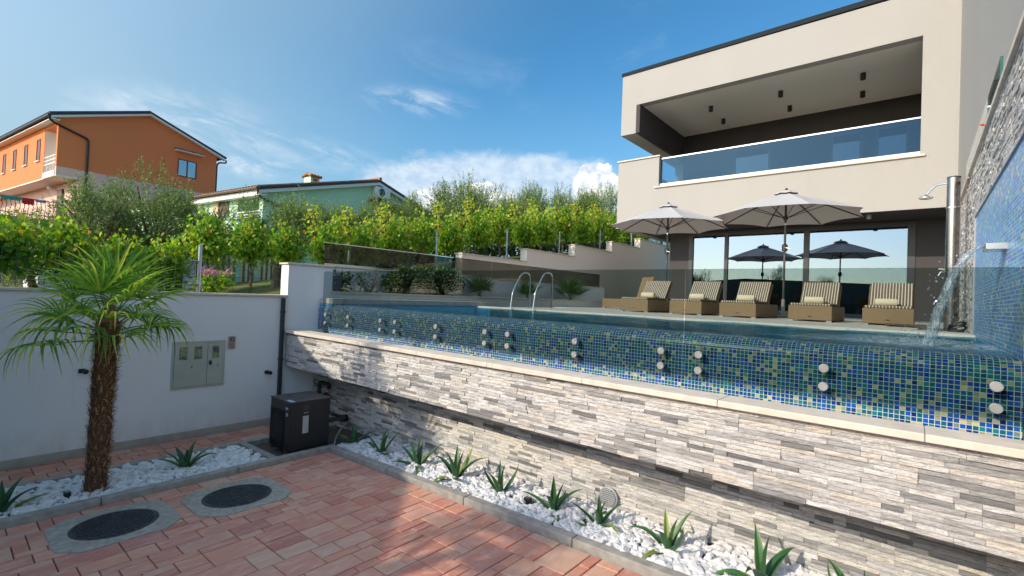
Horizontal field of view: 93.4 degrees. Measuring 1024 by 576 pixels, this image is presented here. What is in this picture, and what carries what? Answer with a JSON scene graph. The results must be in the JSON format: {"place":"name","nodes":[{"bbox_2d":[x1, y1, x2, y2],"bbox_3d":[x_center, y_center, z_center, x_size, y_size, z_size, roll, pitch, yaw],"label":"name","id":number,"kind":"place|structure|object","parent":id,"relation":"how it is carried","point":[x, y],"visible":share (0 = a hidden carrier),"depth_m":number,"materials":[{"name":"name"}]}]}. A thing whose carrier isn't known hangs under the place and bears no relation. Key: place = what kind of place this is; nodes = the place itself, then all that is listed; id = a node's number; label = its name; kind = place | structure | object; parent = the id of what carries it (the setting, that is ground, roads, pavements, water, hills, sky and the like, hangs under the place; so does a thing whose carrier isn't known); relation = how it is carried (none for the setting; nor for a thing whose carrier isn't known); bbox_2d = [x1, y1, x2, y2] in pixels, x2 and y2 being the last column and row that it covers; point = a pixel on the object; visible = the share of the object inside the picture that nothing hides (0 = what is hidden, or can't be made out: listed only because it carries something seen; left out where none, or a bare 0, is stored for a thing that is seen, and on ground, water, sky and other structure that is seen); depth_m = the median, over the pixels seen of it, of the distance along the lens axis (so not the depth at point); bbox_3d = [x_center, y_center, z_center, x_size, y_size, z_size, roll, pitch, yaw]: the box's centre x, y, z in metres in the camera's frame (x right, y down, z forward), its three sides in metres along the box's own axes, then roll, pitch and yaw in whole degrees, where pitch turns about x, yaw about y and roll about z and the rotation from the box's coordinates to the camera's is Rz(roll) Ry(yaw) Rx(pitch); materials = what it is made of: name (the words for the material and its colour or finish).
{"place":"outdoors","nodes":[
{"label":"outdoors","id":0,"kind":"place"},
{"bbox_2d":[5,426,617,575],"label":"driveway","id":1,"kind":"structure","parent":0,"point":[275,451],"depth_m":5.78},
{"bbox_2d":[254,429,345,449],"bbox_3d":[-2.385,1.904,5.710,0.780,0.106,1.125,1,-1,40],"label":"concrete pad","id":2,"kind":"object","parent":1,"relation":"on","point":[263,446],"visible":0.07,"depth_m":5.68,"materials":[{"name":"concrete"}]},
{"bbox_2d":[269,391,330,454],"bbox_3d":[-2.418,1.520,5.497,0.482,0.571,0.482,1,-1,40],"label":"heat pump","id":3,"kind":"object","parent":2,"relation":"on","point":[299,421],"visible":1,"depth_m":5.34,"materials":[{"name":"black plastic"}]},
{"bbox_2d":[0,423,689,575],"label":"kerb","id":4,"kind":"structure","parent":1,"relation":"on","point":[627,561],"depth_m":3.99,"materials":[{"name":"concrete"}]},
{"bbox_2d":[0,424,641,575],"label":"paving","id":5,"kind":"structure","parent":0,"point":[330,514],"depth_m":3.39,"materials":[{"name":"brick"}]},
{"bbox_2d":[45,501,181,553],"bbox_3d":[-2.920,1.742,3.554,0.720,0.042,0.720,1,-1,40],"label":"manhole cover","id":6,"kind":"object","parent":5,"relation":"on","point":[95,530],"visible":1,"depth_m":3.51,"materials":[{"name":"concrete"}]},
{"bbox_2d":[180,478,291,518],"bbox_3d":[-2.335,1.772,4.107,0.720,0.041,0.720,1,-1,40],"label":"manhole cover","id":7,"kind":"object","parent":5,"relation":"on","point":[227,499],"visible":1,"depth_m":4.07,"materials":[{"name":"concrete"}]},
{"bbox_2d":[0,245,669,294],"bbox_3d":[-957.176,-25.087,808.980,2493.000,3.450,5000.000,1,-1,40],"label":"ground","id":8,"kind":"structure","parent":0,"point":[260,290],"depth_m":12.74,"materials":[{"name":"plant"}]},
{"bbox_2d":[0,209,49,280],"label":"grape vine","id":9,"kind":"object","parent":8,"relation":"on","point":[15,234],"visible":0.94,"depth_m":6.76,"materials":[{"name":"green plant"}]},
{"bbox_2d":[0,196,67,287],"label":"olive tree","id":10,"kind":"object","parent":8,"relation":"on","point":[32,283],"visible":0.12,"depth_m":9.04,"materials":[{"name":"green plant"}]},
{"bbox_2d":[23,208,104,285],"bbox_3d":[-6.629,-0.555,7.165,0.885,1.250,0.963,3,-1,-29],"label":"grape vine","id":11,"kind":"object","parent":8,"relation":"on","point":[68,235],"visible":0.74,"depth_m":7.07,"materials":[{"name":"green plant"}]},
{"bbox_2d":[8,171,154,280],"bbox_3d":[-8.585,-0.991,9.828,2.234,2.661,2.516,3,-1,-34],"label":"olive tree","id":12,"kind":"object","parent":8,"relation":"on","point":[86,205],"visible":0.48,"depth_m":9.51,"materials":[{"name":"green plant"}]},
{"bbox_2d":[0,111,226,282],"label":"orange house","id":13,"kind":"structure","parent":8,"relation":"on","point":[43,155],"depth_m":27.63,"materials":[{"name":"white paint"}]},
{"bbox_2d":[177,158,196,178],"bbox_3d":[-20.316,-7.435,30.172,0.080,1.060,1.060,2,-1,32],"label":"window","id":14,"kind":"structure","parent":13,"relation":"in","point":[185,168],"depth_m":30.15,"materials":[{"name":"blue glass"}]},
{"bbox_2d":[23,223,213,290],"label":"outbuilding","id":15,"kind":"structure","parent":8,"relation":"on","point":[187,286],"depth_m":14.54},
{"bbox_2d":[92,228,152,286],"bbox_3d":[-6.272,-0.412,7.766,0.847,1.100,0.778,2,-1,33],"label":"grape vine","id":16,"kind":"object","parent":8,"relation":"on","point":[113,246],"visible":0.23,"depth_m":7.68,"materials":[{"name":"green plant"}]},
{"bbox_2d":[0,246,280,291],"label":"wire fence","id":17,"kind":"object","parent":8,"relation":"on","point":[45,259],"visible":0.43,"depth_m":6.52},
{"bbox_2d":[87,156,234,290],"bbox_3d":[-7.835,-1.291,10.821,2.832,3.156,2.718,3,-1,-31],"label":"olive tree","id":18,"kind":"object","parent":8,"relation":"on","point":[151,215],"visible":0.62,"depth_m":10.49,"materials":[{"name":"green plant"}]},
{"bbox_2d":[130,233,195,290],"bbox_3d":[-6.019,-0.398,8.315,0.799,1.118,1.159,2,-1,1],"label":"grape vine","id":19,"kind":"object","parent":8,"relation":"on","point":[167,248],"visible":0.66,"depth_m":8.24,"materials":[{"name":"green plant"}]},
{"bbox_2d":[148,187,245,291],"bbox_3d":[-7.594,-1.091,11.895,2.280,2.715,2.567,1,-1,40],"label":"olive tree","id":20,"kind":"object","parent":8,"relation":"on","point":[223,217],"visible":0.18,"depth_m":11.72,"materials":[{"name":"green plant"}]},
{"bbox_2d":[177,203,239,268],"bbox_3d":[-5.298,-0.685,8.475,0.927,1.550,0.976,1,-1,40],"label":"grape vine","id":21,"kind":"object","parent":8,"relation":"on","point":[209,236],"visible":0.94,"depth_m":8.33,"materials":[{"name":"green plant"}]},
{"bbox_2d":[187,267,238,292],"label":"hydrangea","id":22,"kind":"object","parent":8,"relation":"on","point":[221,282],"visible":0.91,"depth_m":7.30,"materials":[{"name":"green plant"}]},
{"bbox_2d":[224,206,283,293],"bbox_3d":[-4.874,-0.693,9.113,1.025,1.628,0.973,3,-1,-30],"label":"grape vine","id":23,"kind":"object","parent":8,"relation":"on","point":[251,249],"visible":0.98,"depth_m":8.97,"materials":[{"name":"green plant"}]},
{"bbox_2d":[223,185,323,286],"bbox_3d":[-5.694,-1.297,12.058,2.486,2.587,2.190,1,-1,40],"label":"olive tree","id":24,"kind":"object","parent":8,"relation":"on","point":[289,215],"visible":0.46,"depth_m":11.89,"materials":[{"name":"green plant"}]},
{"bbox_2d":[121,172,440,282],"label":"green house","id":25,"kind":"structure","parent":8,"relation":"on","point":[354,192],"depth_m":21.70,"materials":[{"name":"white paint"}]},
{"bbox_2d":[265,217,311,266],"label":"grape vine","id":26,"kind":"object","parent":8,"relation":"on","point":[289,250],"visible":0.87,"depth_m":9.68,"materials":[{"name":"green plant"}]},
{"bbox_2d":[0,262,604,470],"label":"boundary wall","id":27,"kind":"structure","parent":8,"relation":"on","point":[44,411],"depth_m":5.68,"materials":[{"name":"paint"}]},
{"bbox_2d":[170,340,225,389],"bbox_3d":[-3.837,0.935,5.920,0.032,0.569,0.574,1,-1,40],"label":"meter cabinet","id":28,"kind":"object","parent":27,"relation":"attached to","point":[202,364],"visible":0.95,"depth_m":5.91,"materials":[{"name":"metal"}]},
{"bbox_2d":[276,298,285,394],"bbox_3d":[-3.195,0.995,6.662,0.057,1.710,0.055,1,-1,40],"label":"drain pipe","id":29,"kind":"object","parent":27,"relation":"attached to","point":[281,345],"visible":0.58,"depth_m":6.65,"materials":[{"name":"metal"}]},
{"bbox_2d":[323,242,418,271],"bbox_3d":[-2.550,-0.547,8.976,0.040,0.396,2.004,1,-1,40],"label":"glass panel","id":30,"kind":"object","parent":27,"relation":"on","point":[343,255],"visible":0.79,"depth_m":8.83,"materials":[{"name":"glass"}]},
{"bbox_2d":[418,253,491,277],"bbox_3d":[-1.190,-0.465,10.587,0.040,0.396,2.184,1,-1,40],"label":"glass panel","id":31,"kind":"object","parent":27,"relation":"on","point":[479,266],"visible":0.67,"depth_m":10.60,"materials":[{"name":"glass"}]},
{"bbox_2d":[491,262,550,282],"bbox_3d":[0.292,-0.375,12.343,0.040,0.396,2.384,1,-1,40],"label":"glass panel","id":32,"kind":"object","parent":27,"relation":"on","point":[506,271],"visible":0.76,"depth_m":12.16,"materials":[{"name":"glass"}]},
{"bbox_2d":[551,269,599,286],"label":"glass panel","id":33,"kind":"object","parent":27,"relation":"on","point":[590,279],"visible":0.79,"depth_m":14.32,"materials":[{"name":"glass"}]},
{"bbox_2d":[295,197,347,264],"bbox_3d":[-3.869,-0.953,10.303,1.193,1.860,1.243,1,-1,40],"label":"grape vine","id":34,"kind":"object","parent":8,"relation":"on","point":[329,232],"visible":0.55,"depth_m":10.15,"materials":[{"name":"green plant"}]},
{"bbox_2d":[286,185,358,264],"bbox_3d":[-5.170,-1.429,13.448,2.436,2.535,2.146,2,-1,0],"label":"olive tree","id":35,"kind":"object","parent":8,"relation":"on","point":[327,217],"visible":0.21,"depth_m":13.33,"materials":[{"name":"green plant"}]},
{"bbox_2d":[329,200,381,247],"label":"grape vine","id":36,"kind":"object","parent":8,"relation":"on","point":[361,236],"visible":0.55,"depth_m":10.85,"materials":[{"name":"green plant"}]},
{"bbox_2d":[324,199,387,245],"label":"tree","id":37,"kind":"object","parent":8,"relation":"on","point":[362,216],"visible":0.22,"depth_m":14.15,"materials":[{"name":"green plant"}]},
{"bbox_2d":[358,189,417,238],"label":"olive tree","id":38,"kind":"object","parent":8,"relation":"on","point":[392,206],"visible":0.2,"depth_m":15.38,"materials":[{"name":"green plant"}]},
{"bbox_2d":[364,197,415,250],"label":"grape vine","id":39,"kind":"object","parent":8,"relation":"on","point":[393,236],"visible":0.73,"depth_m":11.59,"materials":[{"name":"green plant"}]},
{"bbox_2d":[399,190,446,252],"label":"olive tree","id":40,"kind":"object","parent":8,"relation":"on","point":[417,206],"visible":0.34,"depth_m":16.63,"materials":[{"name":"green plant"}]},
{"bbox_2d":[404,206,445,254],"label":"grape vine","id":41,"kind":"object","parent":8,"relation":"on","point":[422,238],"visible":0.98,"depth_m":12.15,"materials":[{"name":"green plant"}]},
{"bbox_2d":[422,195,469,255],"bbox_3d":[-1.667,-1.453,13.195,1.312,2.046,1.367,2,-1,37],"label":"grape vine","id":42,"kind":"object","parent":8,"relation":"on","point":[452,231],"visible":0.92,"depth_m":13.06,"materials":[{"name":"green plant"}]},
{"bbox_2d":[320,291,601,308],"bbox_3d":[-0.334,0.635,10.486,1.220,0.870,8.405,1,-1,40],"label":"planter","id":43,"kind":"object","parent":8,"relation":"on","point":[365,299],"visible":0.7,"depth_m":8.54,"materials":[{"name":"stone"}]},
{"bbox_2d":[332,269,354,291],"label":"shrub","id":44,"kind":"object","parent":43,"relation":"on","point":[338,282],"visible":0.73,"depth_m":7.75,"materials":[{"name":"green plant"}]},
{"bbox_2d":[379,263,433,293],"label":"shrub","id":45,"kind":"object","parent":43,"relation":"on","point":[400,280],"visible":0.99,"depth_m":8.85,"materials":[{"name":"green plant"}]},
{"bbox_2d":[421,264,465,294],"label":"shrub","id":46,"kind":"object","parent":43,"relation":"on","point":[439,287],"visible":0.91,"depth_m":9.34,"materials":[{"name":"green plant"}]},
{"bbox_2d":[463,271,496,296],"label":"dwarf palm","id":47,"kind":"object","parent":43,"relation":"on","point":[476,284],"visible":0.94,"depth_m":10.24,"materials":[{"name":"green plant"}]},
{"bbox_2d":[512,276,545,297],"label":"dwarf palm","id":48,"kind":"object","parent":43,"relation":"on","point":[525,288],"visible":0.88,"depth_m":11.52,"materials":[{"name":"green plant"}]},
{"bbox_2d":[554,274,590,299],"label":"dwarf palm","id":49,"kind":"object","parent":43,"relation":"on","point":[571,287],"visible":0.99,"depth_m":12.83,"materials":[{"name":"green plant"}]},
{"bbox_2d":[419,171,504,246],"bbox_3d":[-2.070,-2.455,17.577,3.530,3.673,3.110,2,-1,14],"label":"olive tree","id":50,"kind":"object","parent":8,"relation":"on","point":[449,205],"visible":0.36,"depth_m":17.11,"materials":[{"name":"green plant"}]},
{"bbox_2d":[452,192,496,253],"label":"grape vine","id":51,"kind":"object","parent":8,"relation":"on","point":[475,230],"visible":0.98,"depth_m":13.74,"materials":[{"name":"green plant"}]},
{"bbox_2d":[454,180,518,246],"bbox_3d":[-1.155,-2.584,19.858,3.208,3.724,3.341,2,-1,-10],"label":"olive tree","id":52,"kind":"object","parent":8,"relation":"on","point":[494,198],"visible":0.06,"depth_m":19.42,"materials":[{"name":"green plant"}]},
{"bbox_2d":[482,199,520,256],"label":"grape vine","id":53,"kind":"object","parent":8,"relation":"on","point":[500,219],"visible":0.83,"depth_m":14.66,"materials":[{"name":"green plant"}]},
{"bbox_2d":[378,222,634,256],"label":"undergrowth","id":54,"kind":"object","parent":8,"relation":"on","point":[487,250],"visible":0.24,"depth_m":17.82,"materials":[{"name":"green plant"}]},
{"bbox_2d":[491,188,551,256],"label":"olive tree","id":55,"kind":"object","parent":8,"relation":"on","point":[512,202],"visible":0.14,"depth_m":20.58,"materials":[{"name":"green plant"}]},
{"bbox_2d":[502,196,544,248],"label":"grape vine","id":56,"kind":"object","parent":8,"relation":"on","point":[527,235],"visible":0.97,"depth_m":15.45,"materials":[{"name":"green plant"}]},
{"bbox_2d":[496,179,577,247],"bbox_3d":[0.913,-3.123,22.886,3.964,4.419,3.806,3,-1,-23],"label":"olive tree","id":57,"kind":"object","parent":8,"relation":"on","point":[561,202],"visible":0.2,"depth_m":22.34,"materials":[{"name":"green plant"}]},
{"bbox_2d":[524,194,563,250],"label":"grape vine","id":58,"kind":"object","parent":8,"relation":"on","point":[546,228],"visible":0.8,"depth_m":16.34,"materials":[{"name":"green plant"}]},
{"bbox_2d":[454,238,669,300],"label":"stepped wall","id":59,"kind":"structure","parent":8,"relation":"on","point":[645,258],"depth_m":18.45,"materials":[{"name":"paint"}]},
{"bbox_2d":[551,199,579,253],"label":"grape vine","id":60,"kind":"object","parent":8,"relation":"on","point":[563,218],"visible":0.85,"depth_m":17.23,"materials":[{"name":"green plant"}]},
{"bbox_2d":[564,196,598,244],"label":"grape vine","id":61,"kind":"object","parent":8,"relation":"on","point":[585,224],"visible":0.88,"depth_m":18.16,"materials":[{"name":"green plant"}]},
{"bbox_2d":[558,184,614,247],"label":"olive tree","id":62,"kind":"object","parent":8,"relation":"on","point":[583,201],"visible":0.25,"depth_m":23.54,"materials":[{"name":"green plant"}]},
{"bbox_2d":[574,180,617,238],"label":"olive tree","id":63,"kind":"object","parent":8,"relation":"on","point":[615,198],"visible":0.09,"depth_m":26.12,"materials":[{"name":"green plant"}]},
{"bbox_2d":[583,201,613,247],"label":"grape vine","id":64,"kind":"object","parent":8,"relation":"on","point":[600,221],"visible":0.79,"depth_m":19.17,"materials":[{"name":"green plant"}]},
{"bbox_2d":[602,208,623,240],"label":"grape vine","id":65,"kind":"object","parent":8,"relation":"on","point":[613,234],"visible":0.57,"depth_m":20.23,"materials":[{"name":"green plant"}]},
{"bbox_2d":[7,455,712,557],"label":"planting bed ground","id":66,"kind":"structure","parent":0,"point":[708,544],"depth_m":3.68,"materials":[{"name":"soil"}]},
{"bbox_2d":[0,475,50,512],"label":"agave","id":67,"kind":"object","parent":66,"relation":"on","point":[5,504],"visible":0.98,"depth_m":3.68,"materials":[{"name":"green plant"}]},
{"bbox_2d":[0,235,197,493],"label":"palm tree","id":68,"kind":"object","parent":66,"relation":"on","point":[105,336],"visible":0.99,"depth_m":4.08,"materials":[{"name":"green plant"}]},
{"bbox_2d":[0,445,266,517],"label":"pebbles","id":69,"kind":"object","parent":66,"relation":"on","point":[127,476],"visible":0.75,"depth_m":4.36,"materials":[{"name":"stone"}]},
{"bbox_2d":[158,440,217,467],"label":"agave","id":70,"kind":"object","parent":66,"relation":"on","point":[183,460],"visible":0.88,"depth_m":4.73,"materials":[{"name":"green plant"}]},
{"bbox_2d":[392,438,442,472],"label":"agave","id":71,"kind":"object","parent":66,"relation":"on","point":[417,458],"visible":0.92,"depth_m":4.85,"materials":[{"name":"green plant"}]},
{"bbox_2d":[433,445,482,481],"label":"agave","id":72,"kind":"object","parent":66,"relation":"on","point":[456,469],"visible":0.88,"depth_m":4.55,"materials":[{"name":"green plant"}]},
{"bbox_2d":[482,461,518,492],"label":"agave","id":73,"kind":"object","parent":66,"relation":"on","point":[497,485],"visible":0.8,"depth_m":4.21,"materials":[{"name":"green plant"}]},
{"bbox_2d":[523,476,581,521],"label":"agave","id":74,"kind":"object","parent":66,"relation":"on","point":[554,499],"visible":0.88,"depth_m":3.85,"materials":[{"name":"green plant"}]},
{"bbox_2d":[337,435,836,575],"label":"pebbles","id":75,"kind":"object","parent":66,"relation":"on","point":[685,557],"visible":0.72,"depth_m":3.63,"materials":[{"name":"stone"}]},
{"bbox_2d":[628,508,691,558],"bbox_3d":[1.019,1.647,3.228,0.485,0.279,0.371,2,-1,-11],"label":"agave","id":76,"kind":"object","parent":75,"relation":"on","point":[667,540],"visible":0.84,"depth_m":3.23,"materials":[{"name":"green plant"}]},
{"bbox_2d":[570,495,621,534],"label":"agave","id":77,"kind":"object","parent":66,"relation":"on","point":[600,517],"visible":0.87,"depth_m":3.60,"materials":[{"name":"green plant"}]},
{"bbox_2d":[284,305,1023,575],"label":"pool wall","id":78,"kind":"structure","parent":66,"relation":"on","point":[879,461],"depth_m":3.20,"materials":[{"name":"stone"}]},
{"bbox_2d":[496,269,666,368],"bbox_3d":[0.573,0.237,4.163,1.840,0.787,0.080,1,-1,40],"label":"glass panel","id":79,"kind":"object","parent":78,"relation":"on","point":[660,350],"visible":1,"depth_m":4.13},
{"bbox_2d":[599,486,617,507],"bbox_3d":[0.772,1.680,3.876,0.164,0.164,0.024,1,-1,40],"label":"vent grille","id":80,"kind":"object","parent":78,"relation":"attached to","point":[608,495],"visible":0.93,"depth_m":3.87,"materials":[{"name":"grey plastic"}]},
{"bbox_2d":[694,267,1023,413],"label":"glass panel","id":81,"kind":"object","parent":78,"relation":"on","point":[995,408],"visible":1,"depth_m":2.62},
{"bbox_2d":[714,522,794,575],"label":"agave","id":82,"kind":"object","parent":66,"relation":"on","point":[769,568],"visible":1,"depth_m":2.91,"materials":[{"name":"green plant"}]},
{"bbox_2d":[0,0,862,256],"label":"sky","id":83,"kind":"structure","parent":0,"point":[411,95],"materials":[{"name":"blue"}]},
{"bbox_2d":[363,306,974,353],"bbox_3d":[1.027,1.015,5.917,6.870,1.260,2.800,1,-1,40],"label":"pool basin","id":84,"kind":"object","parent":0,"point":[476,311],"visible":0.14,"depth_m":6.30,"materials":[{"name":"tile"}]},
{"bbox_2d":[683,169,723,180],"bbox_3d":[5.875,-3.137,14.917,1.760,1.094,1.672,1,-1,40],"label":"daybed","id":85,"kind":"object","parent":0,"point":[704,173],"visible":0.09,"depth_m":15.19,"materials":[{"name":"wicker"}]},
{"bbox_2d":[490,307,974,353],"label":"pool deck","id":86,"kind":"structure","parent":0,"point":[850,323],"depth_m":6.42,"materials":[{"name":"stone"}]},
{"bbox_2d":[508,272,552,319],"bbox_3d":[0.312,0.434,8.470,0.525,1.452,0.612,1,-1,40],"label":"pool ladder","id":87,"kind":"object","parent":86,"relation":"attached to","point":[529,291],"visible":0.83,"depth_m":8.51,"materials":[{"name":"silver metal"}]},
{"bbox_2d":[602,277,656,307],"bbox_3d":[3.317,0.136,12.842,1.197,0.850,1.500,1,-1,40],"label":"sun lounger","id":88,"kind":"object","parent":86,"relation":"on","point":[606,302],"visible":0.37,"depth_m":12.57,"materials":[{"name":"wicker"}]},
{"bbox_2d":[620,281,672,312],"bbox_3d":[2.905,0.165,10.056,0.585,0.662,1.624,1,-1,40],"label":"sun lounger","id":89,"kind":"object","parent":86,"relation":"on","point":[661,290],"visible":0.85,"depth_m":9.65,"materials":[{"name":"wicker"}]},
{"bbox_2d":[610,202,727,311],"bbox_3d":[3.529,-0.713,11.004,2.448,2.496,2.448,3,-1,-17],"label":"parasol","id":90,"kind":"object","parent":86,"relation":"on","point":[668,218],"visible":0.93,"depth_m":11.25,"materials":[{"name":"fabric"}]},
{"bbox_2d":[669,281,722,314],"bbox_3d":[3.677,0.184,9.404,0.585,0.662,1.624,1,-1,40],"label":"sun lounger","id":91,"kind":"object","parent":86,"relation":"on","point":[709,303],"visible":0.9,"depth_m":8.97,"materials":[{"name":"wicker"}]},
{"bbox_2d":[476,306,974,335],"bbox_3d":[1.995,0.424,7.002,6.826,0.036,0.198,1,-1,40],"label":"overflow grate","id":92,"kind":"object","parent":86,"relation":"on","point":[729,320],"visible":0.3,"depth_m":6.16,"materials":[{"name":"white paint"}]},
{"bbox_2d":[719,282,777,317],"bbox_3d":[4.356,0.201,8.829,0.585,0.662,1.624,1,-1,40],"label":"sun lounger","id":93,"kind":"object","parent":86,"relation":"on","point":[760,305],"visible":0.95,"depth_m":8.53,"materials":[{"name":"wicker"}]},
{"bbox_2d":[713,188,862,317],"bbox_3d":[5.372,-0.696,9.513,2.560,2.556,2.560,1,-1,40],"label":"parasol","id":94,"kind":"object","parent":86,"relation":"on","point":[785,207],"visible":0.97,"depth_m":9.66,"materials":[{"name":"fabric"}]},
{"bbox_2d":[788,282,844,322],"bbox_3d":[5.166,0.221,8.145,0.585,0.662,1.624,1,-1,40],"label":"sun lounger","id":95,"kind":"object","parent":86,"relation":"on","point":[829,309],"visible":0.98,"depth_m":7.76,"materials":[{"name":"wicker"}]},
{"bbox_2d":[616,0,1023,321],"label":"villa","id":96,"kind":"object","parent":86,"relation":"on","point":[874,109],"visible":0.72,"depth_m":12.69,"materials":[{"name":"paint"}]},
{"bbox_2d":[733,144,770,174],"bbox_3d":[7.907,-3.572,15.953,1.150,2.160,0.120,1,-1,40],"label":"glass panel","id":97,"kind":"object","parent":96,"relation":"in","point":[757,158],"depth_m":15.94,"materials":[{"name":"glass"}]},
{"bbox_2d":[687,220,915,317],"bbox_3d":[7.592,-0.465,13.324,5.418,2.403,0.143,1,-1,40],"label":"sliding door","id":98,"kind":"structure","parent":96,"relation":"in","point":[854,256],"depth_m":12.96,"materials":[{"name":"glass"}]},
{"bbox_2d":[829,130,862,162],"bbox_3d":[9.874,-3.523,14.291,0.800,2.160,0.120,1,-1,40],"label":"glass panel","id":99,"kind":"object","parent":96,"relation":"in","point":[844,146],"depth_m":14.29,"materials":[{"name":"glass"}]},
{"bbox_2d":[875,122,909,156],"bbox_3d":[10.695,-3.502,13.598,0.750,2.160,0.120,1,-1,40],"label":"glass panel","id":100,"kind":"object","parent":96,"relation":"in","point":[891,139],"depth_m":13.59,"materials":[{"name":"glass"}]},
{"bbox_2d":[862,283,914,326],"bbox_3d":[5.899,0.239,7.526,0.585,0.662,1.624,1,-1,40],"label":"sun lounger","id":101,"kind":"object","parent":86,"relation":"on","point":[903,310],"visible":0.96,"depth_m":7.09,"materials":[{"name":"wicker"}]},
{"bbox_2d":[917,176,968,331],"bbox_3d":[5.144,-0.413,5.776,0.455,1.844,0.440,1,-1,40],"label":"outdoor shower","id":102,"kind":"object","parent":86,"relation":"on","point":[952,208],"visible":0.94,"depth_m":5.71,"materials":[{"name":"metal"}]},
{"bbox_2d":[958,10,1023,440],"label":"feature wall","id":103,"kind":"structure","parent":86,"relation":"on","point":[991,292],"depth_m":3.40,"materials":[{"name":"tile"}]},
{"bbox_2d":[881,246,983,347],"bbox_3d":[2.978,0.062,3.376,0.670,0.699,0.825,1,-1,40],"label":"water jet","id":104,"kind":"object","parent":103,"relation":"attached to","point":[966,255],"visible":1,"depth_m":3.33},
{"bbox_2d":[966,56,1003,177],"bbox_3d":[5.148,-1.570,5.318,0.018,0.450,3.765,1,-1,40],"label":"glass panel","id":105,"kind":"object","parent":103,"relation":"on","point":[996,79],"visible":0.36,"depth_m":4.64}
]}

